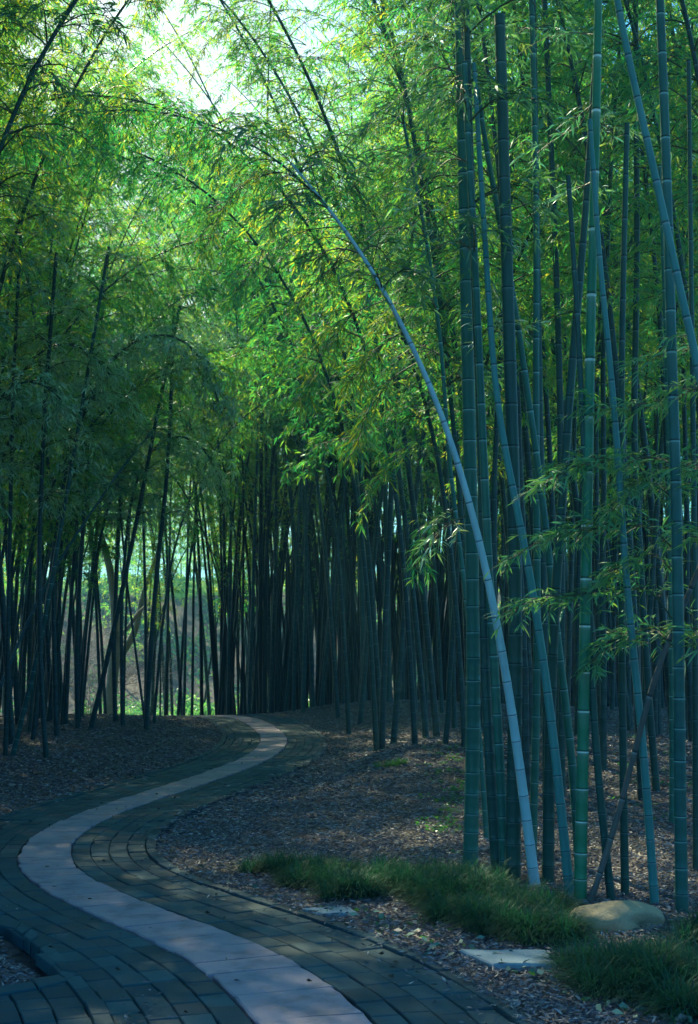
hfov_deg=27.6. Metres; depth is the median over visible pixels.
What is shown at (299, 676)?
bamboo
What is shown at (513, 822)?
bamboo
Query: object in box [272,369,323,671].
bamboo
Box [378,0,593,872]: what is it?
bamboo
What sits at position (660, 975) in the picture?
mondo grass
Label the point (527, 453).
bamboo
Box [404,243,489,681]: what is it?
bamboo
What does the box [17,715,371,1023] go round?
path
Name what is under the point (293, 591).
bamboo
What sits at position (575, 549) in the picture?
bamboo
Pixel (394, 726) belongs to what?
bamboo
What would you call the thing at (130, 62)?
bamboo
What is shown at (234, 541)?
bamboo
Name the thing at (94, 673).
bare shrub
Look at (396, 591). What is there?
bamboo
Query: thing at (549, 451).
bamboo
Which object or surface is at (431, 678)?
bamboo
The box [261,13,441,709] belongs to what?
bamboo
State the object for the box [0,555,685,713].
hillside scrub
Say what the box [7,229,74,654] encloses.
bamboo
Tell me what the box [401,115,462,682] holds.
bamboo
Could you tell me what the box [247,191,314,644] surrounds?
bamboo
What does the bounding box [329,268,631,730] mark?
bamboo
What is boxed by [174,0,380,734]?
bamboo
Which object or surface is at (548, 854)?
bamboo
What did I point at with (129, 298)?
bamboo
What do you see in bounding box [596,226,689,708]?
bamboo
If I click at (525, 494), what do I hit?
bamboo
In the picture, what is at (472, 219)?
bamboo
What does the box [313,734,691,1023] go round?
weeds
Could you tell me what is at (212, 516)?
bamboo
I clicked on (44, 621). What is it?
bamboo
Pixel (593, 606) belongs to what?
bamboo
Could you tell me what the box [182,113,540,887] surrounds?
bamboo
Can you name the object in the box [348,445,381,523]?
bamboo
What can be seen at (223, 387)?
bamboo
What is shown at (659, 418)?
bamboo
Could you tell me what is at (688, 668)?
bamboo
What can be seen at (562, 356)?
bamboo
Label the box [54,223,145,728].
bamboo
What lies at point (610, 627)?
bamboo
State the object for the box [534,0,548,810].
bamboo
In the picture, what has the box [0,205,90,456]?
bamboo
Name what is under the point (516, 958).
stone slab
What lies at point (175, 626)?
bamboo
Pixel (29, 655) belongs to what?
bamboo
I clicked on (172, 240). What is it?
bamboo
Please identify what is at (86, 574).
bamboo
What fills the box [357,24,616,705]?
bamboo
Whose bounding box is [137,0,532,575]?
bamboo
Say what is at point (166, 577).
bamboo
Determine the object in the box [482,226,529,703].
bamboo
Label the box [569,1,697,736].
bamboo
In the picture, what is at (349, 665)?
bamboo
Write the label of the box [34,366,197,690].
bamboo
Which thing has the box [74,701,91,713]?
shrub
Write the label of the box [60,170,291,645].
bamboo
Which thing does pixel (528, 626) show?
bamboo
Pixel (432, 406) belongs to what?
bamboo
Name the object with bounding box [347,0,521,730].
bamboo
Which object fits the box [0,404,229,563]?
bamboo
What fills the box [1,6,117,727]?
bamboo
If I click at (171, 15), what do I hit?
sky
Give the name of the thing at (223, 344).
bamboo
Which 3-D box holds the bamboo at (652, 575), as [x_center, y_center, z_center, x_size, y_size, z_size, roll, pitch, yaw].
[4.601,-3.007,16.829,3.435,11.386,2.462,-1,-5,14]
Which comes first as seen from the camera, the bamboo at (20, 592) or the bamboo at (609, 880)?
the bamboo at (609, 880)
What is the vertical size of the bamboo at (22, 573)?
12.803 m
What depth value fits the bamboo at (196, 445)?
25.82 m
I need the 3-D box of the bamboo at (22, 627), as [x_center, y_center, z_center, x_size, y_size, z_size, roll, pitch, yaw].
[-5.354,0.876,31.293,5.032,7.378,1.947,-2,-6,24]
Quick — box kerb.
[0,919,75,997]
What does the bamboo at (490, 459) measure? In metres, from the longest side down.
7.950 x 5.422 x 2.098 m
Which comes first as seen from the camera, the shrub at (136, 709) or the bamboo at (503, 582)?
the bamboo at (503, 582)
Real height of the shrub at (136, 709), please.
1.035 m
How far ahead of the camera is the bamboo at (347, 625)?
35.69 m
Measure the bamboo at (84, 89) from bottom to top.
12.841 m
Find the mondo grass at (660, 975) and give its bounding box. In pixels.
[216,842,697,1023]
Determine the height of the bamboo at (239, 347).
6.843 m
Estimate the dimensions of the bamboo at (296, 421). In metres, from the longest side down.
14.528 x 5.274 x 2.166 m
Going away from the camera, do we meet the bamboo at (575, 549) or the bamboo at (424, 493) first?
the bamboo at (575, 549)
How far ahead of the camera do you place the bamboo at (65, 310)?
19.13 m
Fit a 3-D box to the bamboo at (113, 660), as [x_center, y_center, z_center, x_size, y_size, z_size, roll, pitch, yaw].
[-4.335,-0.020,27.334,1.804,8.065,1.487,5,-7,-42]
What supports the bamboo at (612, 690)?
on the ground at (26, 958)
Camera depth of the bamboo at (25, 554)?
28.84 m
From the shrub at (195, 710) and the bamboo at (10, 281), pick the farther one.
the shrub at (195, 710)
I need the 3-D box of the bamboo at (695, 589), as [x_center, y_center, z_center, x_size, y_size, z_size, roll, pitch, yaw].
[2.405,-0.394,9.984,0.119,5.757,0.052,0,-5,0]
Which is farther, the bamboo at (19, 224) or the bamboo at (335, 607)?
the bamboo at (335, 607)
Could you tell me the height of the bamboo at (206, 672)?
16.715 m
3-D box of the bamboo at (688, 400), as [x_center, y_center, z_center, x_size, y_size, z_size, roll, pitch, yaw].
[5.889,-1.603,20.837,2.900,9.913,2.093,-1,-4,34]
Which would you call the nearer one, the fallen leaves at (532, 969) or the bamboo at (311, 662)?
the fallen leaves at (532, 969)
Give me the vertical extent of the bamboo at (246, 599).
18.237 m
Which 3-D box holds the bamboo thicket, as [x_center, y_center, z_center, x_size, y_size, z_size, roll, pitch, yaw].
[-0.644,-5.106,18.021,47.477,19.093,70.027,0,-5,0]
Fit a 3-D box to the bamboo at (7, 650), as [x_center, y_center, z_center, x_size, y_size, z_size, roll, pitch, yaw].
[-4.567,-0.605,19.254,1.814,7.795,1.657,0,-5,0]
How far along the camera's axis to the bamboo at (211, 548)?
38.88 m
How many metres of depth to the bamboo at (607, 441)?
33.69 m
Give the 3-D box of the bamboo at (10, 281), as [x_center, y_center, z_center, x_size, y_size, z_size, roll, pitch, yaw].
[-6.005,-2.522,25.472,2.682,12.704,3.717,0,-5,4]
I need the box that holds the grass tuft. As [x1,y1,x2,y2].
[373,756,408,767]
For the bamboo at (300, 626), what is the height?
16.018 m
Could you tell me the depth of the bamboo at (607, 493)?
37.29 m
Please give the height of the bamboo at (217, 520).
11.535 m
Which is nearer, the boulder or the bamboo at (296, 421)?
the boulder
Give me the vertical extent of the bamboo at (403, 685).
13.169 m
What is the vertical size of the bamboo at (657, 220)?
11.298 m
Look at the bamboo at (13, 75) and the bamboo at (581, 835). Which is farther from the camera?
the bamboo at (13, 75)
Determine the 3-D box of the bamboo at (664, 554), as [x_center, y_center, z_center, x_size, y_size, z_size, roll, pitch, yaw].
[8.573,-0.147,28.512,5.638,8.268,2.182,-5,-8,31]
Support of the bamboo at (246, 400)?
on the ground at (26, 958)
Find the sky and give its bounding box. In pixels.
[2,0,697,580]
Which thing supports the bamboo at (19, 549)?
on the ground at (26, 958)
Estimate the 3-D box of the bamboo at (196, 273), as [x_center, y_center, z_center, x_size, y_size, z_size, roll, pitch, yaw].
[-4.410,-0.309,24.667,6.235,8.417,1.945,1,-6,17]
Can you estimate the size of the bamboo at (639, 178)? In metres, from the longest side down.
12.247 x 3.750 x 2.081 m
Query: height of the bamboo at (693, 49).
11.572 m
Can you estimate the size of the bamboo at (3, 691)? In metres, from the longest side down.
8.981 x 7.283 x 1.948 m
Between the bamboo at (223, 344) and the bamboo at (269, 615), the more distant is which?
the bamboo at (269, 615)
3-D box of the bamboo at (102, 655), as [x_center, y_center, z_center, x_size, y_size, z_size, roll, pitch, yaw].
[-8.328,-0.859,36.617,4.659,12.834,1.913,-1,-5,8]
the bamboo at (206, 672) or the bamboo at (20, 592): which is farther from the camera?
the bamboo at (206, 672)
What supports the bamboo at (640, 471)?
on the ground at (26, 958)
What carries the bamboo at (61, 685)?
on the ground at (26, 958)
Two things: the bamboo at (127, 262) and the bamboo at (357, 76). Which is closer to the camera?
the bamboo at (357, 76)
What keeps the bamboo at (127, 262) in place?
on the ground at (26, 958)
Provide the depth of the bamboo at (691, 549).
32.59 m
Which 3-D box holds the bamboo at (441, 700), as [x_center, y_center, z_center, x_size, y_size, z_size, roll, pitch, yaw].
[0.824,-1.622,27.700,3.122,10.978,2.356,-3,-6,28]
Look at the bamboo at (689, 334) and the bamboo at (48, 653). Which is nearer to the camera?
the bamboo at (689, 334)
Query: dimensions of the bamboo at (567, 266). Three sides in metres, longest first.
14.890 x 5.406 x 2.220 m
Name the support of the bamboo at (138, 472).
on the ground at (26, 958)
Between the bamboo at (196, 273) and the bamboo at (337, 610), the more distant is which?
the bamboo at (337, 610)
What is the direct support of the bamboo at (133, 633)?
on the ground at (26, 958)
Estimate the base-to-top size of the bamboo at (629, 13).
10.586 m
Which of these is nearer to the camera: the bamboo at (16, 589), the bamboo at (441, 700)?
the bamboo at (441, 700)
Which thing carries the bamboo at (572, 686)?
on the ground at (26, 958)
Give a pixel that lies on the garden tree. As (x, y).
(140, 607)
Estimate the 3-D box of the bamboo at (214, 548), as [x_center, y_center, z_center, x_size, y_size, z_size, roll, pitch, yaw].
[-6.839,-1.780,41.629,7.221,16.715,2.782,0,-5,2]
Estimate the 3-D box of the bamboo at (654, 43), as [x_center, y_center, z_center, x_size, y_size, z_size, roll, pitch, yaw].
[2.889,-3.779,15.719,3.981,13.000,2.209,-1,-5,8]
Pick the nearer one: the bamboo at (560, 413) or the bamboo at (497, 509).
the bamboo at (560, 413)
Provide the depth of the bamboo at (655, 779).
13.40 m
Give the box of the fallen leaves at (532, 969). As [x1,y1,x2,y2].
[188,865,697,1023]
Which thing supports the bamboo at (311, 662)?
on the ground at (26, 958)
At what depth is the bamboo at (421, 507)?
25.67 m
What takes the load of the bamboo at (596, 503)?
on the ground at (26, 958)
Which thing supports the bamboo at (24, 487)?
on the ground at (26, 958)
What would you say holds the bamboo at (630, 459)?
on the ground at (26, 958)
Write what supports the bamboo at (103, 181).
on the ground at (26, 958)
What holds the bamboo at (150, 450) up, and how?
on the ground at (26, 958)
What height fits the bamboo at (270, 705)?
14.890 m
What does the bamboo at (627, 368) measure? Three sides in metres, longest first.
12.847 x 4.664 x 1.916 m
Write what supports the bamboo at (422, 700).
on the ground at (26, 958)
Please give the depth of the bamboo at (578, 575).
16.80 m
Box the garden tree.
[45,457,214,713]
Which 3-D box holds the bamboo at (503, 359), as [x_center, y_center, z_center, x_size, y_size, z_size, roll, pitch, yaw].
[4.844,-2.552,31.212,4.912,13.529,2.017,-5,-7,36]
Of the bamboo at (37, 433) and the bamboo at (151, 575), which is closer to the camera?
the bamboo at (37, 433)
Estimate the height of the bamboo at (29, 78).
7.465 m
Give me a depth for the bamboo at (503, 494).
22.66 m
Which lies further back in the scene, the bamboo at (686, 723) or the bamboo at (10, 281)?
the bamboo at (10, 281)
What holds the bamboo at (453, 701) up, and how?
on the ground at (26, 958)
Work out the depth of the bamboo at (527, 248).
20.14 m
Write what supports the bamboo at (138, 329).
on the ground at (26, 958)
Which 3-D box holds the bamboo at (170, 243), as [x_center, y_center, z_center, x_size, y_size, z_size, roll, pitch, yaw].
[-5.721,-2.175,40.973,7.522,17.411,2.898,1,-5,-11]
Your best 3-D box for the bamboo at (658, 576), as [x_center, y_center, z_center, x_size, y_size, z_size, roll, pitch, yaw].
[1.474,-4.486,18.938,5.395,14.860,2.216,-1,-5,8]
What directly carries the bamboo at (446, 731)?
on the ground at (26, 958)
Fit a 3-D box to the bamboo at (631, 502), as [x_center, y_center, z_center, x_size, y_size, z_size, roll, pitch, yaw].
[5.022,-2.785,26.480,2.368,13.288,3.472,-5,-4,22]
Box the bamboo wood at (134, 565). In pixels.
[3,316,690,661]
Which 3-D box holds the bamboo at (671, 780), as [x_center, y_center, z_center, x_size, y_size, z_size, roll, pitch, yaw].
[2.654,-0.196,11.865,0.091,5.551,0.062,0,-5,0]
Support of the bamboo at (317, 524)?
on the ground at (26, 958)
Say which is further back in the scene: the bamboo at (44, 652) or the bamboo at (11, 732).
the bamboo at (44, 652)
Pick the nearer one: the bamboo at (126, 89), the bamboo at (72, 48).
the bamboo at (126, 89)
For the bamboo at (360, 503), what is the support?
on the ground at (26, 958)
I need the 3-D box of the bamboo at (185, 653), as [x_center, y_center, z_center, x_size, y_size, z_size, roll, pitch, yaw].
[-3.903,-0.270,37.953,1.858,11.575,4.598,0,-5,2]
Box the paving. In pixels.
[0,714,537,1023]
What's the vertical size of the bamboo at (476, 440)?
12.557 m
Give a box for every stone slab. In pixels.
[302,907,356,917]
[459,949,556,970]
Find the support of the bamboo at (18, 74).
on the ground at (26, 958)
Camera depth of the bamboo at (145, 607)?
32.53 m
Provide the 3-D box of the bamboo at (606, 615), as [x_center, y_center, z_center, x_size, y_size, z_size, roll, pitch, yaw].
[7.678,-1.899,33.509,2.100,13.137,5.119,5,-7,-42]
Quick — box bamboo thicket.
[0,0,696,715]
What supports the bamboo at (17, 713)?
on the ground at (26, 958)
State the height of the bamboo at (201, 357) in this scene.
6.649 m
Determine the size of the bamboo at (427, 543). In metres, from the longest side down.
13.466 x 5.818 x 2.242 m
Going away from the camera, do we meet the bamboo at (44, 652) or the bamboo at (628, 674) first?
the bamboo at (628, 674)
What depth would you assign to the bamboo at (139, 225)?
27.72 m
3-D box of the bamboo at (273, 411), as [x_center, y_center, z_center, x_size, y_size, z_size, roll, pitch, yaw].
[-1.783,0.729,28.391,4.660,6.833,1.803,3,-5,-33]
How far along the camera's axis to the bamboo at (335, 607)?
34.65 m
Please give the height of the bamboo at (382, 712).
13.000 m
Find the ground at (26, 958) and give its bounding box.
[0,574,697,1023]
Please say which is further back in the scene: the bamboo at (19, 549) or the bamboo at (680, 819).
the bamboo at (19, 549)
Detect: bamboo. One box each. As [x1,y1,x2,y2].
[0,0,41,313]
[0,0,66,289]
[0,0,122,321]
[0,0,160,357]
[0,0,171,314]
[0,4,161,385]
[0,20,121,405]
[0,59,82,458]
[0,63,161,710]
[0,75,439,744]
[0,77,179,397]
[0,90,113,694]
[0,93,80,735]
[0,95,465,749]
[0,122,397,750]
[0,130,105,504]
[0,130,377,734]
[0,174,57,720]
[0,186,84,756]
[0,203,59,624]
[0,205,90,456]
[0,210,106,757]
[0,217,367,527]
[0,249,271,488]
[0,257,37,700]
[0,263,20,724]
[0,281,14,745]
[0,284,176,565]
[0,312,148,521]
[0,337,284,656]
[0,360,116,535]
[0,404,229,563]
[0,413,196,688]
[0,421,186,550]
[0,425,140,536]
[0,460,18,714]
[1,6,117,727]
[1,77,67,712]
[1,378,181,520]
[2,432,165,715]
[3,178,114,678]
[4,61,161,712]
[4,357,265,693]
[5,152,234,601]
[7,209,210,714]
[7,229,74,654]
[10,127,124,668]
[10,212,161,754]
[12,390,209,696]
[13,392,203,691]
[15,195,146,504]
[15,208,76,714]
[18,192,226,653]
[18,359,62,712]
[19,331,314,731]
[20,319,245,739]
[25,253,94,720]
[26,130,214,724]
[31,247,182,715]
[31,279,246,721]
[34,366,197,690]
[36,450,106,713]
[38,172,186,718]
[42,396,202,723]
[43,362,262,714]
[44,367,284,575]
[47,176,267,703]
[49,190,214,627]
[52,326,205,724]
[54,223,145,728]
[55,415,279,710]
[58,310,81,646]
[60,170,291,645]
[61,279,171,596]
[63,339,145,719]
[69,162,263,537]
[69,340,375,722]
[69,416,156,721]
[80,318,164,705]
[81,314,270,716]
[88,145,290,562]
[88,153,270,354]
[88,283,214,728]
[89,311,167,720]
[91,543,101,713]
[95,234,162,706]
[99,188,252,695]
[100,421,236,725]
[107,65,339,717]
[117,488,188,714]
[123,292,182,710]
[125,277,221,730]
[135,117,307,707]
[136,263,210,715]
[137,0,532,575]
[138,322,192,714]
[145,316,208,715]
[150,124,322,706]
[151,383,349,722]
[161,308,239,715]
[163,203,338,672]
[169,302,236,714]
[172,190,347,601]
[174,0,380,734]
[178,0,428,737]
[180,202,354,702]
[181,259,296,582]
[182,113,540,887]
[189,162,392,699]
[191,321,253,714]
[198,279,264,714]
[198,333,264,672]
[198,350,258,603]
[199,149,302,713]
[201,383,257,680]
[210,397,258,665]
[212,452,270,713]
[213,0,439,736]
[215,155,296,713]
[216,336,281,710]
[223,231,295,700]
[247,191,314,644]
[260,175,338,712]
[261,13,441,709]
[265,202,344,711]
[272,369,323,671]
[280,318,340,709]
[283,329,361,702]
[284,276,383,710]
[289,478,346,639]
[304,73,518,839]
[307,161,460,712]
[311,0,507,564]
[311,434,489,598]
[312,164,386,704]
[314,441,346,703]
[317,0,476,436]
[319,121,554,706]
[322,147,444,704]
[322,200,387,702]
[324,0,503,698]
[325,99,492,429]
[329,44,486,416]
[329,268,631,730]
[334,125,531,563]
[334,139,413,672]
[341,84,439,699]
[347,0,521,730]
[348,336,366,701]
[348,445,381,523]
[350,0,493,750]
[355,0,548,350]
[355,189,423,698]
[356,359,462,717]
[357,0,554,711]
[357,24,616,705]
[357,83,581,723]
[364,0,551,865]
[375,0,604,791]
[377,312,391,701]
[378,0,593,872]
[378,1,567,871]
[378,67,548,527]
[382,461,441,663]
[390,2,605,743]
[395,0,596,693]
[398,0,589,744]
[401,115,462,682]
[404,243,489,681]
[409,400,441,539]
[410,0,614,752]
[414,26,697,744]
[415,93,566,673]
[417,0,618,735]
[418,311,465,710]
[426,4,456,728]
[434,124,551,448]
[434,279,585,503]
[435,0,593,855]
[435,4,585,627]
[437,327,493,460]
[440,61,527,554]
[453,0,697,800]
[460,435,506,573]
[471,1,628,657]
[472,62,573,896]
[473,4,660,728]
[475,145,617,706]
[475,396,502,506]
[477,75,576,853]
[482,0,641,472]
[482,0,697,913]
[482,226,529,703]
[485,168,593,715]
[486,0,654,409]
[486,77,650,491]
[488,355,625,673]
[494,0,668,725]
[494,13,522,880]
[506,0,667,623]
[510,0,696,900]
[511,0,697,769]
[514,39,600,471]
[515,0,697,420]
[516,0,633,711]
[523,39,678,479]
[529,295,577,513]
[530,0,697,517]
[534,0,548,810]
[542,0,565,795]
[542,60,592,884]
[543,0,697,727]
[546,70,697,735]
[551,41,697,372]
[552,385,573,644]
[555,0,697,665]
[566,175,615,900]
[567,329,631,521]
[568,31,658,666]
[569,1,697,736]
[571,170,649,705]
[571,320,606,626]
[579,0,697,333]
[582,5,697,430]
[582,167,681,474]
[587,119,659,904]
[587,565,697,901]
[592,317,617,570]
[595,11,697,741]
[595,54,697,672]
[595,188,653,691]
[595,228,685,633]
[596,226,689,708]
[598,92,695,710]
[599,0,697,740]
[601,1,696,734]
[602,0,697,224]
[606,424,645,670]
[612,256,693,669]
[614,127,660,572]
[616,0,697,248]
[618,122,629,895]
[626,16,697,491]
[626,229,686,679]
[631,0,660,791]
[642,405,690,653]
[650,240,697,483]
[658,164,673,823]
[665,0,697,209]
[671,68,697,738]
[678,312,694,581]
[686,59,697,870]
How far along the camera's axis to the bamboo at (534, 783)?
10.62 m
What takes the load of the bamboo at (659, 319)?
on the ground at (26, 958)
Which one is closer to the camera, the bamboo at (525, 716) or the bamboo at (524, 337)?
the bamboo at (525, 716)
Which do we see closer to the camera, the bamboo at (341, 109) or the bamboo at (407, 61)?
the bamboo at (407, 61)
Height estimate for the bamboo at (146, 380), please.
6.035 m
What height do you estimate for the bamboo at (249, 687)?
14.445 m
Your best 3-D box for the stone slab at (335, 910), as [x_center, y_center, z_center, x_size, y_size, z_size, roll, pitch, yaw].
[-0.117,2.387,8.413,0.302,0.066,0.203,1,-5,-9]
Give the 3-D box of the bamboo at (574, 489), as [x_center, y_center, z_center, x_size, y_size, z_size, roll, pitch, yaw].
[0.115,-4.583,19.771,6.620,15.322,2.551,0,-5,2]
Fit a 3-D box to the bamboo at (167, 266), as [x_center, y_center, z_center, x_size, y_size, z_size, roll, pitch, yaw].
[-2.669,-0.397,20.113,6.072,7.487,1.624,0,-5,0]
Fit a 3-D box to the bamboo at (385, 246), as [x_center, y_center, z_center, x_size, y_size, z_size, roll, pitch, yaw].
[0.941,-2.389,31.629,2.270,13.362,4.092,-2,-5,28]
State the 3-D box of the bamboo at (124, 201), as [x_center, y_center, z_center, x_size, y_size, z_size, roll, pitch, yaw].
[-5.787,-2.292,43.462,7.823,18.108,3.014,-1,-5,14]
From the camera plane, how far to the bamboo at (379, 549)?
33.93 m
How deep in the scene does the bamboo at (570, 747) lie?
9.98 m
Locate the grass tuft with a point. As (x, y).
(396, 761)
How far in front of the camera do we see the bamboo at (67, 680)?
25.76 m
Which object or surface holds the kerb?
on the ground at (26, 958)
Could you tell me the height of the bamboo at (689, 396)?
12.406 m
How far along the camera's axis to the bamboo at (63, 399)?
17.86 m
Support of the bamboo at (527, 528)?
on the ground at (26, 958)
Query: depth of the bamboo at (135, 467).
26.06 m
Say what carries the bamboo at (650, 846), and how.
on the ground at (26, 958)
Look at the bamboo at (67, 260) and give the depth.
27.01 m
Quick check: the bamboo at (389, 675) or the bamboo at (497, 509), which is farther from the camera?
the bamboo at (497, 509)
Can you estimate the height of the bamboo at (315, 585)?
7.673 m
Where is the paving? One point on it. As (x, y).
(95, 952)
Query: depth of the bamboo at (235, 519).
38.38 m
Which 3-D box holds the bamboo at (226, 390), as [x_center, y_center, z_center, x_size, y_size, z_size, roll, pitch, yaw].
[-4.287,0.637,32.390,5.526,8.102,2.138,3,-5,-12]
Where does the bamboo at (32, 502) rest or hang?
on the ground at (26, 958)
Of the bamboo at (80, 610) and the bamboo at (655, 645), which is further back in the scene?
the bamboo at (80, 610)
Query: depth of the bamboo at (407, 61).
18.77 m
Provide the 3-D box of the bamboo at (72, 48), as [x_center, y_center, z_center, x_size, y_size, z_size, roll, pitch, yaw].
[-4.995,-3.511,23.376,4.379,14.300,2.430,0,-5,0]
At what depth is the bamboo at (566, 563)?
28.34 m
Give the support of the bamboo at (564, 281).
on the ground at (26, 958)
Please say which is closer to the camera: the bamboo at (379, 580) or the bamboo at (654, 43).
the bamboo at (654, 43)
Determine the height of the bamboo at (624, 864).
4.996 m
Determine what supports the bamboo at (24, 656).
on the ground at (26, 958)
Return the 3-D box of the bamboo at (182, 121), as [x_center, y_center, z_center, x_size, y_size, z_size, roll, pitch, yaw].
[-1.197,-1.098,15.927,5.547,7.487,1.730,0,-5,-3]
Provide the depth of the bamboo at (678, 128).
17.53 m
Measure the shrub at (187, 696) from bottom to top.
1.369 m
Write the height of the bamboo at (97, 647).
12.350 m
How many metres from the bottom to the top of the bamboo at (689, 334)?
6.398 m
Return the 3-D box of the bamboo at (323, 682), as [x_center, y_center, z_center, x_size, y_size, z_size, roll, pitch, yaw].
[2.363,-2.718,34.202,6.319,14.625,2.435,2,-6,-17]
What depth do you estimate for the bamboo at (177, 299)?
24.79 m
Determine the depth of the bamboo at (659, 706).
21.94 m
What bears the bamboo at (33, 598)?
on the ground at (26, 958)
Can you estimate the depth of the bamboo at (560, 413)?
13.50 m
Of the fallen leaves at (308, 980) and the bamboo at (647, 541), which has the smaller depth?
the fallen leaves at (308, 980)
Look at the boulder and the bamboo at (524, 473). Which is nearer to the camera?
the boulder
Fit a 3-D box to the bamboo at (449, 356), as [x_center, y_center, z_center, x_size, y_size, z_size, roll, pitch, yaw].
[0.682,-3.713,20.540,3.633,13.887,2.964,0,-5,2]
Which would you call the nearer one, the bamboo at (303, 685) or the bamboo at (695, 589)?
the bamboo at (695, 589)
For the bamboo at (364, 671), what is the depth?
27.12 m
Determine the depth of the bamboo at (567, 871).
9.27 m
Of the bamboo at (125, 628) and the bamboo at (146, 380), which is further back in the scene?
the bamboo at (125, 628)
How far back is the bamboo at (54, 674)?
23.31 m
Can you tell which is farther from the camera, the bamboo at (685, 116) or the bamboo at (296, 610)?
the bamboo at (296, 610)
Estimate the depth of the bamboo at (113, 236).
38.99 m
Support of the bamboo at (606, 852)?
on the ground at (26, 958)
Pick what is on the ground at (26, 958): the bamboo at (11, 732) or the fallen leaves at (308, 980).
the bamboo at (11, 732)
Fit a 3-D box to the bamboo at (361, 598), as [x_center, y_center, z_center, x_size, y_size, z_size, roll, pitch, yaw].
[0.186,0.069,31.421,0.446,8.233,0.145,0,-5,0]
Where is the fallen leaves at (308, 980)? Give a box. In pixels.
[0,741,486,1023]
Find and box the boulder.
[570,900,664,933]
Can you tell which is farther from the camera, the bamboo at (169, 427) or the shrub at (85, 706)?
the shrub at (85, 706)
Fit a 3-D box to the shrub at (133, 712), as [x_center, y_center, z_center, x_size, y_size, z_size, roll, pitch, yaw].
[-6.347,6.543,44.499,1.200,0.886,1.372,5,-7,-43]
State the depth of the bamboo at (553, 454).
33.62 m
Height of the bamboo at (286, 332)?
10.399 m
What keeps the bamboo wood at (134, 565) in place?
on the ground at (26, 958)
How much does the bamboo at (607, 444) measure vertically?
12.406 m
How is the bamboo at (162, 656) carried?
on the ground at (26, 958)
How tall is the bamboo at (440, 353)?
6.375 m
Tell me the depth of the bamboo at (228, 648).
34.22 m
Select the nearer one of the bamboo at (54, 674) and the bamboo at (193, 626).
the bamboo at (54, 674)
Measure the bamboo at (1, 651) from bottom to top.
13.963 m
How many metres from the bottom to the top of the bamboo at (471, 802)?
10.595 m
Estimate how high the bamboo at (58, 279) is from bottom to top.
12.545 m
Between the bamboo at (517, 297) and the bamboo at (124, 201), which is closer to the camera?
the bamboo at (517, 297)
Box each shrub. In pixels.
[17,601,186,714]
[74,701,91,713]
[118,701,169,714]
[131,709,158,714]
[163,700,214,715]
[168,692,236,714]
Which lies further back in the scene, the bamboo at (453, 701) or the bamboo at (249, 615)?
the bamboo at (249, 615)
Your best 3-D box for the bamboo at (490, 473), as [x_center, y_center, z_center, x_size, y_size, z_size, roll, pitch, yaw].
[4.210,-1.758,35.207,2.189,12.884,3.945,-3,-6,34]
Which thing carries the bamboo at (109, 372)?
on the ground at (26, 958)
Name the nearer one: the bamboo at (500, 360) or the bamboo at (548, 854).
the bamboo at (548, 854)
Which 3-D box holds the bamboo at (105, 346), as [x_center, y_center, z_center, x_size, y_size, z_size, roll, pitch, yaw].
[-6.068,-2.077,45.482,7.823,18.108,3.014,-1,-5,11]
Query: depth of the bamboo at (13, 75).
17.95 m
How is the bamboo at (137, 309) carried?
on the ground at (26, 958)
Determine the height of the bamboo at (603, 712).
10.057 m
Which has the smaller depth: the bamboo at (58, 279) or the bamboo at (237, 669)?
the bamboo at (58, 279)
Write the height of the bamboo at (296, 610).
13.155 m
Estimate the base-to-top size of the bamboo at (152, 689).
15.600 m
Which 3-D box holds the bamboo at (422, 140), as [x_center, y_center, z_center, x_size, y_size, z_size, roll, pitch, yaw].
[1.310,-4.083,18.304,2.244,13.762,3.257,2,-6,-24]
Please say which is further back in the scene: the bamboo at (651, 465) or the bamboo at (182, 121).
the bamboo at (651, 465)
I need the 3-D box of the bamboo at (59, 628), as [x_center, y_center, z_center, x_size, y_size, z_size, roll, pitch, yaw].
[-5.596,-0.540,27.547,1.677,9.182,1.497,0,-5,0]
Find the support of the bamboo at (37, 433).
on the ground at (26, 958)
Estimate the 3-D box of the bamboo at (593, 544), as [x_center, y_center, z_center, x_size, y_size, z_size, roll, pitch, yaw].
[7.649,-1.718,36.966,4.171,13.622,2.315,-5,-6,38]
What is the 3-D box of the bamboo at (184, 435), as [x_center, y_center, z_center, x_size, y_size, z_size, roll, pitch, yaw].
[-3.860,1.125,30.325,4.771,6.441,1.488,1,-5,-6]
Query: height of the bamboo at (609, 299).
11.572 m
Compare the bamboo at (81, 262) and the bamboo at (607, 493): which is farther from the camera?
the bamboo at (607, 493)
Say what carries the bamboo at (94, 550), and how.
on the ground at (26, 958)
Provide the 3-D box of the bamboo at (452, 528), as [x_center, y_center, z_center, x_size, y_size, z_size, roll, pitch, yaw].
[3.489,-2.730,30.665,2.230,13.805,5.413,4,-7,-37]
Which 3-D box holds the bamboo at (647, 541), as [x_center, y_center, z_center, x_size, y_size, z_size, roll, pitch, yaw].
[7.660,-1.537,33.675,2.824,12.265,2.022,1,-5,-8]
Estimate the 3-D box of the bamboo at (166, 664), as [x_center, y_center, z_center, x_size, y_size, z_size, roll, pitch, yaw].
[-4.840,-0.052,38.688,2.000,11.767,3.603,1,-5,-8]
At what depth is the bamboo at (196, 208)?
19.99 m
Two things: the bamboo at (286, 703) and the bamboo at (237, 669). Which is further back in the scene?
the bamboo at (237, 669)
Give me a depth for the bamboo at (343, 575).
32.61 m
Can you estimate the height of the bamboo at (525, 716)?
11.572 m
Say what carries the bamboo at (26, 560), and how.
on the ground at (26, 958)
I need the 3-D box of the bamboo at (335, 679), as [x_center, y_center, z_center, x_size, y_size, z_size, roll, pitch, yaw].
[-2.621,-2.554,29.285,4.904,13.509,2.014,0,-5,-3]

